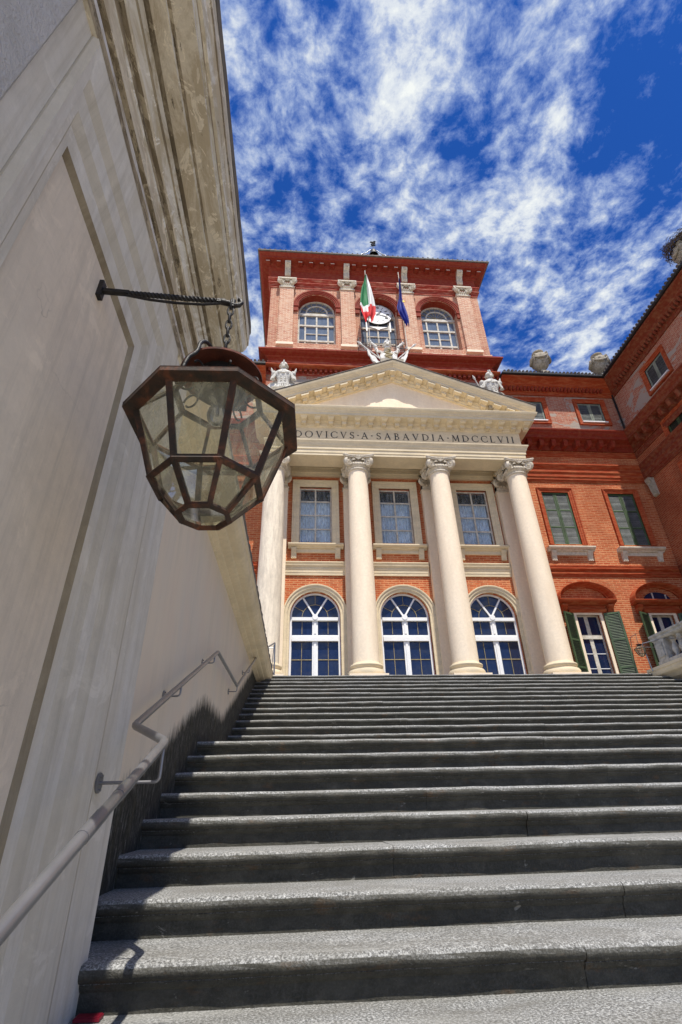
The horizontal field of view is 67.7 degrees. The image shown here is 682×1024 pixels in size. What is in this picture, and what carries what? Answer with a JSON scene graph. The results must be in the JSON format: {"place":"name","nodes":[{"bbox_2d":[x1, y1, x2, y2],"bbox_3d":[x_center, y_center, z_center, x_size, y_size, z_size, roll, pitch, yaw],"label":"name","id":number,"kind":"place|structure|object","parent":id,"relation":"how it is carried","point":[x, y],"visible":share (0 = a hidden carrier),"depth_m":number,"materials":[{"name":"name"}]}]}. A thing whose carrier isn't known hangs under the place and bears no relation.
{"place":"outdoors","nodes":[
{"label":"outdoors","id":0,"kind":"place"},
{"bbox_2d":[220,0,681,374],"label":"sky","id":1,"kind":"structure","parent":0,"point":[539,141],"materials":[{"name":"blue"}]},
{"bbox_3d":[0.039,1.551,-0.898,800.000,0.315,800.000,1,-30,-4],"label":"ground","id":2,"kind":"structure","parent":0,"visible":0},
{"bbox_2d":[0,0,272,1023],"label":"plastered wall","id":3,"kind":"structure","parent":2,"relation":"on","point":[126,598],"depth_m":1.92,"materials":[{"name":"paint"}]},
{"bbox_2d":[0,642,275,945],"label":"steel handrail","id":4,"kind":"object","parent":3,"relation":"attached to","point":[18,910],"visible":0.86,"depth_m":1.43,"materials":[{"name":"grey metal"}]},
{"bbox_2d":[95,280,243,308],"bbox_3d":[-0.658,-0.842,1.976,0.559,0.105,0.030,1,-30,-4],"label":"wall bracket","id":5,"kind":"object","parent":3,"relation":"attached to","point":[102,289],"depth_m":1.96,"materials":[{"name":"metal"}]},
{"bbox_2d":[122,299,296,530],"bbox_3d":[-0.415,-0.404,1.742,0.536,0.986,0.536,1,-30,-4],"label":"hanging lantern","id":6,"kind":"object","parent":5,"relation":"hanging from","point":[226,379],"visible":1,"depth_m":1.56,"materials":[{"name":"metal"}]},
{"bbox_2d":[69,673,681,1023],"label":"stone staircase","id":7,"kind":"structure","parent":2,"relation":"on","point":[431,849],"depth_m":2.67,"materials":[{"name":"stone"}]},
{"bbox_2d":[72,1013,103,1022],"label":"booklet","id":8,"kind":"object","parent":7,"relation":"on","point":[88,1017],"visible":1,"depth_m":1.74,"materials":[{"name":"red paper"}]},
{"bbox_2d":[630,634,638,672],"bbox_3d":[7.124,3.382,12.180,0.226,0.967,0.294,14,-33,-24],"label":"lantern post","id":9,"kind":"object","parent":7,"relation":"on","point":[632,649],"visible":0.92,"depth_m":12.23,"materials":[{"name":"metal"}]},
{"bbox_2d":[634,643,646,656],"bbox_3d":[7.093,3.270,12.043,0.268,0.303,0.268,1,-30,-4],"label":"hanging lantern","id":10,"kind":"object","parent":9,"relation":"hanging from","point":[639,648],"visible":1,"depth_m":12.03,"materials":[{"name":"metal"}]},
{"bbox_2d":[646,657,681,678],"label":"flank wall","id":11,"kind":"structure","parent":2,"relation":"on","point":[672,669],"depth_m":11.37,"materials":[{"name":"stone"}]},
{"bbox_2d":[642,638,681,670],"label":"handrail","id":12,"kind":"object","parent":11,"relation":"on","point":[655,640],"visible":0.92,"depth_m":11.93,"materials":[{"name":"metal"}]},
{"bbox_2d":[648,621,681,664],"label":"stone balustrade","id":13,"kind":"object","parent":11,"relation":"on","point":[667,650],"visible":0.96,"depth_m":11.68,"materials":[{"name":"white stone"}]},
{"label":"terrace","id":14,"kind":"structure","parent":0,"visible":0},
{"bbox_2d":[229,248,681,675],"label":"brick palace","id":15,"kind":"structure","parent":14,"relation":"on","point":[422,509],"depth_m":17.50,"materials":[{"name":"red brick"}]},
{"bbox_2d":[238,480,243,488],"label":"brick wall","id":16,"kind":"structure","parent":15,"relation":"in","point":[240,481],"depth_m":17.63,"materials":[{"name":"brick"}]},
{"bbox_2d":[267,360,296,389],"bbox_3d":[-2.101,-4.689,18.488,1.305,2.191,0.650,1,-30,-4],"label":"armour trophy","id":17,"kind":"object","parent":15,"relation":"on","point":[283,376],"visible":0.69,"depth_m":18.45,"materials":[{"name":"stone"}]},
{"bbox_2d":[282,584,347,675],"bbox_3d":[-0.770,3.828,15.132,1.970,3.496,0.315,1,-30,-4],"label":"arched window","id":18,"kind":"structure","parent":15,"relation":"in","point":[313,647],"depth_m":15.28,"materials":[{"name":"beige stone"}]},
{"bbox_2d":[288,480,343,558],"bbox_3d":[-0.850,0.218,17.204,1.800,3.000,0.470,1,-30,-4],"label":"window","id":19,"kind":"structure","parent":15,"relation":"in","point":[312,521],"depth_m":17.26,"materials":[{"name":"beige stone"}]},
{"bbox_2d":[293,290,340,343],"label":"tower window","id":20,"kind":"structure","parent":15,"relation":"in","point":[316,314],"depth_m":22.73,"materials":[{"name":"paint"}]},
{"bbox_2d":[360,270,375,346],"bbox_3d":[1.149,-8.926,21.861,0.690,5.000,0.320,1,-30,-4],"label":"flag","id":21,"kind":"object","parent":15,"relation":"attached to","point":[367,305],"visible":1,"depth_m":21.87,"materials":[{"name":"fabric"}]},
{"bbox_2d":[362,241,385,255],"bbox_3d":[1.637,-12.835,25.462,1.194,2.452,0.497,-10,-31,14],"label":"roof bell","id":22,"kind":"object","parent":15,"relation":"on","point":[373,251],"visible":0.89,"depth_m":25.60,"materials":[{"name":"metal"}]},
{"bbox_2d":[355,293,400,346],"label":"tower window","id":23,"kind":"structure","parent":15,"relation":"in","point":[385,333],"depth_m":22.70,"materials":[{"name":"paint"}]},
{"bbox_2d":[357,339,415,362],"bbox_3d":[1.770,-5.944,19.206,2.326,1.493,0.600,1,-30,-4],"label":"armour trophy","id":24,"kind":"object","parent":15,"relation":"on","point":[387,353],"visible":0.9,"depth_m":19.14,"materials":[{"name":"stone"}]},
{"bbox_2d":[371,481,427,559],"bbox_3d":[1.912,0.268,17.411,1.800,3.000,0.470,1,-30,-4],"label":"window","id":25,"kind":"structure","parent":15,"relation":"in","point":[392,521],"depth_m":17.47,"materials":[{"name":"beige stone"}]},
{"bbox_2d":[397,272,408,348],"bbox_3d":[2.634,-8.908,21.956,0.401,5.000,0.365,-10,-31,15],"label":"flag","id":26,"kind":"object","parent":15,"relation":"attached to","point":[401,308],"visible":1,"depth_m":21.80,"materials":[{"name":"fabric"}]},
{"bbox_2d":[376,585,442,674],"bbox_3d":[1.992,3.878,15.339,1.970,3.496,0.315,1,-30,-4],"label":"arched window","id":27,"kind":"structure","parent":15,"relation":"in","point":[404,637],"depth_m":15.52,"materials":[{"name":"beige stone"}]},
{"bbox_2d":[415,296,459,349],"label":"tower window","id":28,"kind":"structure","parent":15,"relation":"in","point":[437,318],"depth_m":23.15,"materials":[{"name":"paint"}]},
{"bbox_2d":[450,483,509,560],"bbox_3d":[4.689,0.318,17.618,1.800,3.000,0.470,1,-30,-4],"label":"window","id":29,"kind":"structure","parent":15,"relation":"in","point":[471,519],"depth_m":17.70,"materials":[{"name":"beige stone"}]},
{"bbox_2d":[472,370,504,409],"bbox_3d":[5.658,-4.482,19.030,1.279,2.157,0.650,1,-30,-4],"label":"armour trophy","id":30,"kind":"object","parent":15,"relation":"on","point":[489,383],"visible":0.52,"depth_m":19.02,"materials":[{"name":"stone"}]},
{"bbox_2d":[468,585,532,674],"bbox_3d":[4.768,3.928,15.547,1.970,3.496,0.315,1,-30,-4],"label":"arched window","id":31,"kind":"structure","parent":15,"relation":"in","point":[499,650],"depth_m":15.79,"materials":[{"name":"beige stone"}]},
{"bbox_2d":[513,397,551,423],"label":"window","id":32,"kind":"structure","parent":15,"relation":"in","point":[540,417],"depth_m":20.49,"materials":[{"name":"brick"}]},
{"bbox_2d":[529,349,551,371],"bbox_3d":[8.352,-6.126,21.230,0.877,1.510,0.860,1,-30,-4],"label":"stone urn","id":33,"kind":"object","parent":15,"relation":"on","point":[540,360],"visible":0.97,"depth_m":21.07,"materials":[{"name":"beige stone"}]},
{"bbox_2d":[535,487,595,560],"bbox_3d":[7.772,0.356,17.758,1.640,2.900,0.295,1,-30,-4],"label":"shuttered window","id":34,"kind":"structure","parent":15,"relation":"in","point":[560,523],"depth_m":17.84,"materials":[{"name":"wood"}]},
{"bbox_2d":[571,399,612,425],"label":"window","id":35,"kind":"structure","parent":15,"relation":"in","point":[588,413],"depth_m":20.62,"materials":[{"name":"brick"}]},
{"bbox_2d":[557,581,637,673],"bbox_3d":[7.859,3.911,15.736,1.880,3.581,0.500,1,-30,-4],"label":"pedimented door","id":36,"kind":"structure","parent":15,"relation":"in","point":[588,644],"depth_m":15.87,"materials":[{"name":"wood"}]},
{"bbox_2d":[588,352,610,373],"bbox_3d":[10.961,-6.071,21.467,0.898,1.538,0.880,1,-30,-4],"label":"stone urn","id":37,"kind":"object","parent":15,"relation":"on","point":[598,362],"visible":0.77,"depth_m":21.31,"materials":[{"name":"beige stone"}]},
{"bbox_2d":[601,489,665,561],"bbox_3d":[10.255,0.401,17.944,1.640,2.900,0.295,1,-30,-4],"label":"shuttered window","id":38,"kind":"structure","parent":15,"relation":"in","point":[628,526],"depth_m":18.02,"materials":[{"name":"wood"}]},
{"bbox_2d":[630,582,681,665],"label":"pedimented door","id":39,"kind":"structure","parent":15,"relation":"in","point":[654,603],"depth_m":16.37,"materials":[{"name":"brick"}]},
{"bbox_2d":[639,344,673,395],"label":"window","id":40,"kind":"structure","parent":15,"relation":"in","point":[660,369],"depth_m":18.54,"materials":[{"name":"brick"}]},
{"bbox_2d":[660,399,681,436],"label":"shuttered window","id":41,"kind":"structure","parent":15,"relation":"in","point":[678,420],"depth_m":17.72,"materials":[{"name":"brick"}]},
{"bbox_2d":[671,238,681,263],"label":"stone urn","id":42,"kind":"object","parent":15,"relation":"on","point":[676,255],"visible":0.96,"depth_m":17.13,"materials":[{"name":"beige stone"}]},
{"bbox_2d":[660,225,681,266],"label":"stork nest","id":43,"kind":"object","parent":42,"relation":"on","point":[666,251],"visible":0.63,"depth_m":17.39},
{"bbox_2d":[677,459,681,473],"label":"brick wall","id":44,"kind":"structure","parent":15,"relation":"in","point":[679,463],"depth_m":17.19,"materials":[{"name":"brick"}]}
]}

